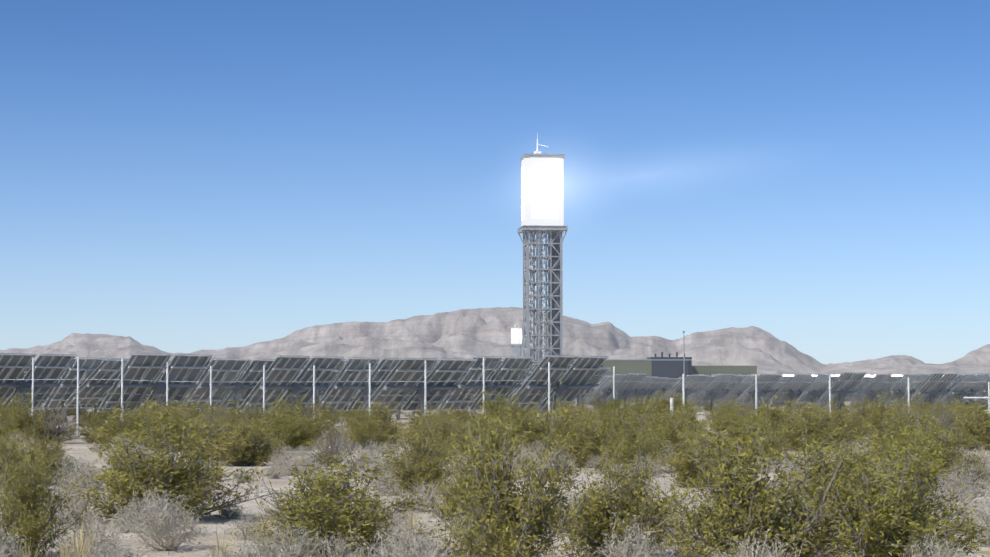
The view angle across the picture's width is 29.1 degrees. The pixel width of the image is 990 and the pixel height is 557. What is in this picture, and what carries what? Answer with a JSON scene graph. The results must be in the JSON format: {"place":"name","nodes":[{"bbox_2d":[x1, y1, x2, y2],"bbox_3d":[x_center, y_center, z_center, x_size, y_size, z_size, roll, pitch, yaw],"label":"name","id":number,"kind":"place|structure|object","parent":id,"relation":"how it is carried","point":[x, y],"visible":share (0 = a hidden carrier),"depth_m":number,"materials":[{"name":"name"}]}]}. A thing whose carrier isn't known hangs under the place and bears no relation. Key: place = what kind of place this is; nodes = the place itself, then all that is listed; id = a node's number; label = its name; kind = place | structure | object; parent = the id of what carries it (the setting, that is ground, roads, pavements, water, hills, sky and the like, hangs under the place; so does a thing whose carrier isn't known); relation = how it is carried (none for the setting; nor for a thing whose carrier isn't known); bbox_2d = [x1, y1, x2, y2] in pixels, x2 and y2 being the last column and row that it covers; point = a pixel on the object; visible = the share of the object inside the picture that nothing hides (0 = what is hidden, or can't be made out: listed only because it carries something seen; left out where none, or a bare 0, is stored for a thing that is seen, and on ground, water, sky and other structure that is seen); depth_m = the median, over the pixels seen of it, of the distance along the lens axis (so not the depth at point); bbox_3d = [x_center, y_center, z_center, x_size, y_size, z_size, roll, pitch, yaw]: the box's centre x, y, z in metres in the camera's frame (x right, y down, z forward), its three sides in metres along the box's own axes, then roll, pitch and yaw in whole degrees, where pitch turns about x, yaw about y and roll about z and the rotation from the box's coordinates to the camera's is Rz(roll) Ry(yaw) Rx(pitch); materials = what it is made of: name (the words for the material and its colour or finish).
{"place":"outdoors","nodes":[
{"label":"outdoors","id":0,"kind":"place"},
{"bbox_2d":[0,353,610,425],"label":"heliostat field","id":1,"kind":"structure","parent":0,"point":[341,381],"depth_m":84.37,"materials":[{"name":"glass"}]},
{"bbox_2d":[0,307,989,374],"bbox_3d":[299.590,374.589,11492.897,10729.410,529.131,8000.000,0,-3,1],"label":"mountain range","id":2,"kind":"structure","parent":0,"point":[483,331],"depth_m":12193.86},
{"bbox_2d":[0,398,989,556],"bbox_3d":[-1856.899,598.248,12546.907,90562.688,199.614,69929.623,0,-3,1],"label":"desert ground","id":3,"kind":"structure","parent":0,"point":[79,448],"depth_m":35.62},
{"bbox_2d":[0,523,27,556],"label":"bursage shrub","id":4,"kind":"object","parent":3,"relation":"on","point":[3,553],"visible":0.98,"depth_m":21.83,"materials":[{"name":"grey plant"}]},
{"bbox_2d":[0,434,44,488],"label":"creosote bush","id":5,"kind":"object","parent":3,"relation":"on","point":[11,451],"visible":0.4,"depth_m":36.98,"materials":[{"name":"green plant"}]},
{"bbox_2d":[0,387,49,442],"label":"creosote bush","id":6,"kind":"object","parent":3,"relation":"on","point":[19,412],"visible":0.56,"depth_m":67.94,"materials":[{"name":"green plant"}]},
{"bbox_2d":[1,417,78,483],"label":"creosote bush","id":7,"kind":"object","parent":3,"relation":"on","point":[42,448],"visible":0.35,"depth_m":40.71,"materials":[{"name":"green plant"}]},
{"bbox_2d":[0,433,90,556],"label":"creosote bush","id":8,"kind":"object","parent":3,"relation":"on","point":[24,514],"visible":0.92,"depth_m":23.85,"materials":[{"name":"green plant"}]},
{"bbox_2d":[8,398,87,442],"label":"creosote bush","id":9,"kind":"object","parent":3,"relation":"on","point":[59,431],"visible":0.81,"depth_m":68.74,"materials":[{"name":"green plant"}]},
{"bbox_2d":[38,479,93,525],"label":"bursage shrub","id":10,"kind":"object","parent":3,"relation":"on","point":[60,514],"visible":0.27,"depth_m":29.27,"materials":[{"name":"grey plant"}]},
{"bbox_2d":[47,452,107,489],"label":"bursage shrub","id":11,"kind":"object","parent":3,"relation":"on","point":[66,466],"visible":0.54,"depth_m":37.63,"materials":[{"name":"grey plant"}]},
{"bbox_2d":[60,518,100,556],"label":"dry grass tuft","id":12,"kind":"object","parent":3,"relation":"on","point":[80,539],"visible":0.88,"depth_m":23.23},
{"bbox_2d":[63,466,107,490],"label":"bursage shrub","id":13,"kind":"object","parent":3,"relation":"on","point":[85,480],"visible":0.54,"depth_m":37.19,"materials":[{"name":"grey plant"}]},
{"bbox_2d":[48,510,129,556],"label":"bursage shrub","id":14,"kind":"object","parent":3,"relation":"on","point":[93,532],"visible":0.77,"depth_m":23.91,"materials":[{"name":"grey plant"}]},
{"bbox_2d":[75,403,132,443],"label":"creosote bush","id":15,"kind":"object","parent":3,"relation":"on","point":[94,426],"visible":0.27,"depth_m":68.76,"materials":[{"name":"green plant"}]},
{"bbox_2d":[80,537,132,556],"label":"bursage shrub","id":16,"kind":"object","parent":3,"relation":"on","point":[116,555],"visible":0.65,"depth_m":22.49,"materials":[{"name":"grey plant"}]},
{"bbox_2d":[72,539,149,556],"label":"bursage shrub","id":17,"kind":"object","parent":3,"relation":"on","point":[101,552],"visible":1,"depth_m":19.38,"materials":[{"name":"grey plant"}]},
{"bbox_2d":[83,395,165,449],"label":"creosote bush","id":18,"kind":"object","parent":3,"relation":"on","point":[116,426],"visible":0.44,"depth_m":61.93,"materials":[{"name":"green plant"}]},
{"bbox_2d":[102,509,147,532],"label":"bursage shrub","id":19,"kind":"object","parent":3,"relation":"on","point":[126,527],"visible":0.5,"depth_m":27.41,"materials":[{"name":"grey plant"}]},
{"bbox_2d":[107,486,184,527],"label":"bursage shrub","id":20,"kind":"object","parent":3,"relation":"on","point":[132,507],"visible":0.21,"depth_m":28.46,"materials":[{"name":"grey plant"}]},
{"bbox_2d":[112,484,206,540],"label":"bursage shrub","id":21,"kind":"object","parent":3,"relation":"on","point":[151,516],"visible":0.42,"depth_m":26.54,"materials":[{"name":"grey plant"}]},
{"bbox_2d":[126,394,201,449],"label":"creosote bush","id":22,"kind":"object","parent":3,"relation":"on","point":[176,424],"visible":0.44,"depth_m":60.65,"materials":[{"name":"green plant"}]},
{"bbox_2d":[129,486,214,552],"bbox_3d":[-4.232,3.201,24.760,1.055,0.993,1.015,0,-3,8],"label":"bursage shrub","id":23,"kind":"object","parent":3,"relation":"on","point":[164,541],"visible":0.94,"depth_m":24.74,"materials":[{"name":"grey plant"}]},
{"bbox_2d":[56,404,289,521],"bbox_3d":[-5.300,2.924,30.034,2.906,1.911,3.728,-2,-4,34],"label":"creosote bush","id":24,"kind":"object","parent":3,"relation":"on","point":[186,482],"visible":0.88,"depth_m":29.73,"materials":[{"name":"green plant"}]},
{"bbox_2d":[174,391,219,427],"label":"creosote bush","id":25,"kind":"object","parent":3,"relation":"on","point":[195,413],"visible":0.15,"depth_m":66.23,"materials":[{"name":"green plant"}]},
{"bbox_2d":[184,404,231,459],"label":"creosote bush","id":26,"kind":"object","parent":3,"relation":"on","point":[201,432],"visible":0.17,"depth_m":54.18,"materials":[{"name":"green plant"}]},
{"bbox_2d":[194,400,266,437],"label":"creosote bush","id":27,"kind":"object","parent":3,"relation":"on","point":[232,418],"visible":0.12,"depth_m":64.86,"materials":[{"name":"green plant"}]},
{"bbox_2d":[180,401,298,465],"bbox_3d":[-6.961,4.201,51.257,3.485,1.807,2.657,2,-4,-28],"label":"creosote bush","id":28,"kind":"object","parent":3,"relation":"on","point":[245,446],"visible":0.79,"depth_m":50.94,"materials":[{"name":"green plant"}]},
{"bbox_2d":[217,507,265,541],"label":"bursage shrub","id":29,"kind":"object","parent":3,"relation":"on","point":[243,521],"visible":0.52,"depth_m":25.94,"materials":[{"name":"grey plant"}]},
{"bbox_2d":[233,397,273,430],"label":"creosote bush","id":30,"kind":"object","parent":3,"relation":"on","point":[256,415],"visible":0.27,"depth_m":72.83,"materials":[{"name":"green plant"}]},
{"bbox_2d":[208,524,308,556],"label":"bursage shrub","id":31,"kind":"object","parent":3,"relation":"on","point":[249,550],"visible":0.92,"depth_m":21.25,"materials":[{"name":"grey plant"}]},
{"bbox_2d":[256,458,290,478],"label":"bursage shrub","id":32,"kind":"object","parent":3,"relation":"on","point":[274,469],"visible":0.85,"depth_m":42.98,"materials":[{"name":"grey plant"}]},
{"bbox_2d":[264,440,305,469],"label":"bursage shrub","id":33,"kind":"object","parent":3,"relation":"on","point":[287,460],"visible":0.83,"depth_m":49.12,"materials":[{"name":"grey plant"}]},
{"bbox_2d":[240,510,333,556],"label":"bursage shrub","id":34,"kind":"object","parent":3,"relation":"on","point":[300,547],"visible":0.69,"depth_m":21.99,"materials":[{"name":"grey plant"}]},
{"bbox_2d":[251,404,335,450],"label":"creosote bush","id":35,"kind":"object","parent":3,"relation":"on","point":[291,436],"visible":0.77,"depth_m":61.70,"materials":[{"name":"green plant"}]},
{"bbox_2d":[248,383,347,435],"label":"creosote bush","id":36,"kind":"object","parent":3,"relation":"on","point":[290,408],"visible":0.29,"depth_m":70.39,"materials":[{"name":"green plant"}]},
{"bbox_2d":[286,403,343,445],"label":"creosote bush","id":37,"kind":"object","parent":3,"relation":"on","point":[326,425],"visible":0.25,"depth_m":66.79,"materials":[{"name":"green plant"}]},
{"bbox_2d":[304,422,362,466],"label":"shrub","id":38,"kind":"object","parent":3,"relation":"on","point":[329,452],"visible":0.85,"depth_m":50.80,"materials":[{"name":"grey plant"}]},
{"bbox_2d":[306,529,366,556],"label":"bursage shrub","id":39,"kind":"object","parent":3,"relation":"on","point":[342,547],"visible":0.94,"depth_m":21.71,"materials":[{"name":"grey plant"}]},
{"bbox_2d":[229,435,451,556],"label":"creosote bush","id":40,"kind":"object","parent":3,"relation":"on","point":[325,509],"visible":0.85,"depth_m":23.13,"materials":[{"name":"green plant"}]},
{"bbox_2d":[333,525,407,556],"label":"bursage shrub","id":41,"kind":"object","parent":3,"relation":"on","point":[379,548],"visible":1,"depth_m":17.71,"materials":[{"name":"grey plant"}]},
{"bbox_2d":[332,398,409,445],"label":"creosote bush","id":42,"kind":"object","parent":3,"relation":"on","point":[383,417],"visible":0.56,"depth_m":65.84,"materials":[{"name":"green plant"}]},
{"bbox_2d":[339,410,403,448],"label":"creosote bush","id":43,"kind":"object","parent":3,"relation":"on","point":[367,434],"visible":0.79,"depth_m":63.78,"materials":[{"name":"green plant"}]},
{"bbox_2d":[362,469,403,496],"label":"bursage shrub","id":44,"kind":"object","parent":3,"relation":"on","point":[391,491],"visible":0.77,"depth_m":36.58,"materials":[{"name":"grey plant"}]},
{"bbox_2d":[354,484,419,535],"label":"bursage shrub","id":45,"kind":"object","parent":3,"relation":"on","point":[401,519],"visible":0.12,"depth_m":26.83,"materials":[{"name":"grey plant"}]},
{"bbox_2d":[350,511,460,556],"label":"bursage shrub","id":46,"kind":"object","parent":3,"relation":"on","point":[418,547],"visible":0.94,"depth_m":20.30,"materials":[{"name":"grey plant"}]},
{"bbox_2d":[372,512,444,556],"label":"bursage shrub","id":47,"kind":"object","parent":3,"relation":"on","point":[410,537],"visible":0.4,"depth_m":22.23,"materials":[{"name":"grey plant"}]},
{"bbox_2d":[371,415,460,494],"bbox_3d":[-1.433,3.474,37.382,1.735,1.586,1.658,-2,-4,26],"label":"creosote bush","id":48,"kind":"object","parent":3,"relation":"on","point":[422,466],"visible":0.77,"depth_m":37.12,"materials":[{"name":"green plant"}]},
{"bbox_2d":[387,477,444,512],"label":"bursage shrub","id":49,"kind":"object","parent":3,"relation":"on","point":[426,496],"visible":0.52,"depth_m":32.77,"materials":[{"name":"grey plant"}]},
{"bbox_2d":[396,401,477,447],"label":"creosote bush","id":50,"kind":"object","parent":3,"relation":"on","point":[428,417],"visible":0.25,"depth_m":61.65,"materials":[{"name":"green plant"}]},
{"bbox_2d":[409,408,474,458],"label":"creosote bush","id":51,"kind":"object","parent":3,"relation":"on","point":[448,427],"visible":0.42,"depth_m":54.32,"materials":[{"name":"green plant"}]},
{"bbox_2d":[429,440,501,528],"bbox_3d":[-0.311,3.083,28.510,1.273,1.386,1.331,-2,-4,30],"label":"creosote bush","id":52,"kind":"object","parent":3,"relation":"on","point":[452,490],"visible":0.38,"depth_m":28.34,"materials":[{"name":"green plant"}]},
{"bbox_2d":[439,410,533,463],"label":"creosote bush","id":53,"kind":"object","parent":3,"relation":"on","point":[493,439],"visible":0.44,"depth_m":53.21,"materials":[{"name":"green plant"}]},
{"bbox_2d":[458,402,521,448],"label":"creosote bush","id":54,"kind":"object","parent":3,"relation":"on","point":[483,420],"visible":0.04,"depth_m":56.74,"materials":[{"name":"green plant"}]},
{"bbox_2d":[463,382,521,424],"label":"creosote bush","id":55,"kind":"object","parent":3,"relation":"on","point":[489,407],"visible":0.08,"depth_m":72.70,"materials":[{"name":"green plant"}]},
{"bbox_2d":[0,357,989,435],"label":"heliostat posts","id":56,"kind":"object","parent":3,"relation":"on","point":[425,395],"visible":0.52,"depth_m":75.98,"materials":[{"name":"metal"}]},
{"bbox_2d":[414,380,603,556],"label":"creosote bush","id":57,"kind":"object","parent":3,"relation":"on","point":[519,534],"visible":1,"depth_m":21.41,"materials":[{"name":"green plant"}]},
{"bbox_2d":[510,324,522,356],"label":"distant solar tower","id":58,"kind":"structure","parent":3,"relation":"on","point":[516,336],"depth_m":4688.48,"materials":[{"name":"silver metal"}]},
{"bbox_2d":[489,393,550,426],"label":"creosote bush","id":59,"kind":"object","parent":3,"relation":"on","point":[513,406],"visible":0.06,"depth_m":70.87,"materials":[{"name":"green plant"}]},
{"bbox_2d":[501,400,564,449],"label":"creosote bush","id":60,"kind":"object","parent":3,"relation":"on","point":[532,435],"visible":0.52,"depth_m":61.90,"materials":[{"name":"green plant"}]},
{"bbox_2d":[517,133,567,363],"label":"solar power tower","id":61,"kind":"structure","parent":3,"relation":"on","point":[542,193],"depth_m":1139.71,"materials":[{"name":"silver metal"}]},
{"bbox_2d":[537,441,582,481],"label":"creosote bush","id":62,"kind":"object","parent":3,"relation":"on","point":[558,463],"visible":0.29,"depth_m":42.54,"materials":[{"name":"green plant"}]},
{"bbox_2d":[530,394,591,440],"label":"creosote bush","id":63,"kind":"object","parent":3,"relation":"on","point":[562,406],"visible":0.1,"depth_m":69.00,"materials":[{"name":"green plant"}]},
{"bbox_2d":[543,401,598,447],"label":"creosote bush","id":64,"kind":"object","parent":3,"relation":"on","point":[558,423],"visible":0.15,"depth_m":63.60,"materials":[{"name":"green plant"}]},
{"bbox_2d":[532,406,618,467],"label":"creosote bush","id":65,"kind":"object","parent":3,"relation":"on","point":[585,445],"visible":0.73,"depth_m":51.35,"materials":[{"name":"green plant"}]},
{"bbox_2d":[570,398,638,429],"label":"creosote bush","id":66,"kind":"object","parent":3,"relation":"on","point":[617,412],"visible":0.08,"depth_m":67.56,"materials":[{"name":"green plant"}]},
{"bbox_2d":[569,398,644,450],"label":"creosote bush","id":67,"kind":"object","parent":3,"relation":"on","point":[609,425],"visible":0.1,"depth_m":62.33,"materials":[{"name":"green plant"}]},
{"bbox_2d":[551,423,690,556],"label":"creosote bush","id":68,"kind":"object","parent":3,"relation":"on","point":[627,502],"visible":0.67,"depth_m":22.67,"materials":[{"name":"green plant"}]},
{"bbox_2d":[582,508,673,556],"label":"bursage shrub","id":69,"kind":"object","parent":3,"relation":"on","point":[643,547],"visible":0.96,"depth_m":20.34,"materials":[{"name":"grey plant"}]},
{"bbox_2d":[600,413,673,472],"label":"creosote bush","id":70,"kind":"object","parent":3,"relation":"on","point":[629,453],"visible":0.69,"depth_m":48.46,"materials":[{"name":"green plant"}]},
{"bbox_2d":[608,395,674,426],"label":"creosote bush","id":71,"kind":"object","parent":3,"relation":"on","point":[640,410],"visible":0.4,"depth_m":89.78,"materials":[{"name":"green plant"}]},
{"bbox_2d":[615,405,696,449],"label":"creosote bush","id":72,"kind":"object","parent":3,"relation":"on","point":[652,422],"visible":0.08,"depth_m":60.35,"materials":[{"name":"green plant"}]},
{"bbox_2d":[634,403,707,456],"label":"creosote bush","id":73,"kind":"object","parent":3,"relation":"on","point":[667,427],"visible":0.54,"depth_m":56.45,"materials":[{"name":"green plant"}]},
{"bbox_2d":[641,389,703,414],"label":"creosote bush","id":74,"kind":"object","parent":3,"relation":"on","point":[666,403],"visible":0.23,"depth_m":128.71,"materials":[{"name":"green plant"}]},
{"bbox_2d":[646,393,716,443],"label":"creosote bush","id":75,"kind":"object","parent":3,"relation":"on","point":[697,420],"visible":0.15,"depth_m":64.31,"materials":[{"name":"green plant"}]},
{"bbox_2d":[658,506,720,556],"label":"bursage shrub","id":76,"kind":"object","parent":3,"relation":"on","point":[677,548],"visible":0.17,"depth_m":22.45,"materials":[{"name":"grey plant"}]},
{"bbox_2d":[643,412,760,487],"bbox_3d":[4.283,3.666,40.625,2.517,1.683,2.982,-2,-4,28],"label":"creosote bush","id":77,"kind":"object","parent":3,"relation":"on","point":[686,468],"visible":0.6,"depth_m":40.44,"materials":[{"name":"green plant"}]},
{"bbox_2d":[701,406,746,436],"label":"creosote bush","id":78,"kind":"object","parent":3,"relation":"on","point":[715,422],"visible":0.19,"depth_m":69.24,"materials":[{"name":"green plant"}]},
{"bbox_2d":[705,409,780,456],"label":"creosote bush","id":79,"kind":"object","parent":3,"relation":"on","point":[736,433],"visible":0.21,"depth_m":57.16,"materials":[{"name":"green plant"}]},
{"bbox_2d":[707,525,805,556],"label":"bursage shrub","id":80,"kind":"object","parent":3,"relation":"on","point":[751,550],"visible":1,"depth_m":19.82,"materials":[{"name":"grey plant"}]},
{"bbox_2d":[737,392,803,444],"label":"creosote bush","id":81,"kind":"object","parent":3,"relation":"on","point":[773,413],"visible":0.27,"depth_m":66.22,"materials":[{"name":"green plant"}]},
{"bbox_2d":[645,392,899,556],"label":"creosote bush","id":82,"kind":"object","parent":3,"relation":"on","point":[752,509],"visible":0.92,"depth_m":21.02,"materials":[{"name":"green plant"}]},
{"bbox_2d":[751,429,801,463],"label":"creosote bush","id":83,"kind":"object","parent":3,"relation":"on","point":[775,445],"visible":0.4,"depth_m":53.23,"materials":[{"name":"green plant"}]},
{"bbox_2d":[760,397,857,450],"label":"creosote bush","id":84,"kind":"object","parent":3,"relation":"on","point":[809,429],"visible":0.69,"depth_m":61.51,"materials":[{"name":"green plant"}]},
{"bbox_2d":[767,426,906,512],"bbox_3d":[5.328,3.048,30.177,2.480,1.562,3.156,0,-3,5],"label":"creosote bush","id":85,"kind":"object","parent":3,"relation":"on","point":[845,461],"visible":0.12,"depth_m":29.93,"materials":[{"name":"green plant"}]},
{"bbox_2d":[811,393,875,443],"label":"creosote bush","id":86,"kind":"object","parent":3,"relation":"on","point":[849,420],"visible":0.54,"depth_m":66.20,"materials":[{"name":"green plant"}]},
{"bbox_2d":[770,414,989,556],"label":"creosote bush","id":87,"kind":"object","parent":3,"relation":"on","point":[894,519],"visible":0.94,"depth_m":20.69,"materials":[{"name":"green plant"}]},
{"bbox_2d":[849,387,932,440],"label":"creosote bush","id":88,"kind":"object","parent":3,"relation":"on","point":[874,413],"visible":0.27,"depth_m":71.66,"materials":[{"name":"green plant"}]},
{"bbox_2d":[862,396,948,445],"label":"creosote bush","id":89,"kind":"object","parent":3,"relation":"on","point":[909,420],"visible":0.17,"depth_m":57.56,"materials":[{"name":"green plant"}]},
{"bbox_2d":[859,410,973,465],"bbox_3d":[11.170,4.362,51.504,3.222,1.621,3.080,0,-3,-9],"label":"creosote bush","id":90,"kind":"object","parent":3,"relation":"on","point":[894,430],"visible":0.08,"depth_m":51.11,"materials":[{"name":"green plant"}]},
{"bbox_2d":[876,404,988,494],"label":"creosote bush","id":91,"kind":"object","parent":3,"relation":"on","point":[948,454],"visible":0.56,"depth_m":36.23,"materials":[{"name":"green plant"}]},
{"bbox_2d":[917,399,963,434],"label":"creosote bush","id":92,"kind":"object","parent":3,"relation":"on","point":[947,410],"visible":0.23,"depth_m":78.00,"materials":[{"name":"green plant"}]},
{"bbox_2d":[902,525,986,556],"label":"bursage shrub","id":93,"kind":"object","parent":3,"relation":"on","point":[946,554],"visible":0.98,"depth_m":19.32,"materials":[{"name":"grey plant"}]},
{"bbox_2d":[921,400,969,438],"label":"creosote bush","id":94,"kind":"object","parent":3,"relation":"on","point":[944,421],"visible":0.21,"depth_m":66.40,"materials":[{"name":"green plant"}]},
{"bbox_2d":[926,480,985,518],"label":"bursage shrub","id":95,"kind":"object","parent":3,"relation":"on","point":[964,499],"visible":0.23,"depth_m":29.53,"materials":[{"name":"grey plant"}]},
{"bbox_2d":[932,457,989,502],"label":"bursage shrub","id":96,"kind":"object","parent":3,"relation":"on","point":[953,477],"visible":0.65,"depth_m":32.94,"materials":[{"name":"grey plant"}]},
{"bbox_2d":[932,496,989,533],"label":"bursage shrub","id":97,"kind":"object","parent":3,"relation":"on","point":[964,514],"visible":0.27,"depth_m":26.50,"materials":[{"name":"grey plant"}]},
{"bbox_2d":[941,395,989,450],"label":"creosote bush","id":98,"kind":"object","parent":3,"relation":"on","point":[974,429],"visible":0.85,"depth_m":60.91,"materials":[{"name":"green plant"}]},
{"bbox_2d":[944,492,989,546],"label":"bursage shrub","id":99,"kind":"object","parent":3,"relation":"on","point":[986,521],"visible":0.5,"depth_m":24.70,"materials":[{"name":"grey plant"}]},
{"bbox_2d":[0,0,989,363],"label":"sky","id":100,"kind":"structure","parent":0,"point":[177,176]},
{"bbox_2d":[239,336,989,376],"bbox_3d":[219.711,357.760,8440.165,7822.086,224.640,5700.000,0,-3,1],"label":"mountain foothills","id":101,"kind":"structure","parent":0,"point":[366,347],"depth_m":8190.98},
{"bbox_2d":[571,331,756,377],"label":"industrial building","id":102,"kind":"structure","parent":0,"point":[671,367],"depth_m":1142.30,"materials":[{"name":"grey"}]},
{"bbox_2d":[585,372,989,413],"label":"heliostat field","id":103,"kind":"structure","parent":0,"point":[931,388],"depth_m":140.38,"materials":[{"name":"glass"}]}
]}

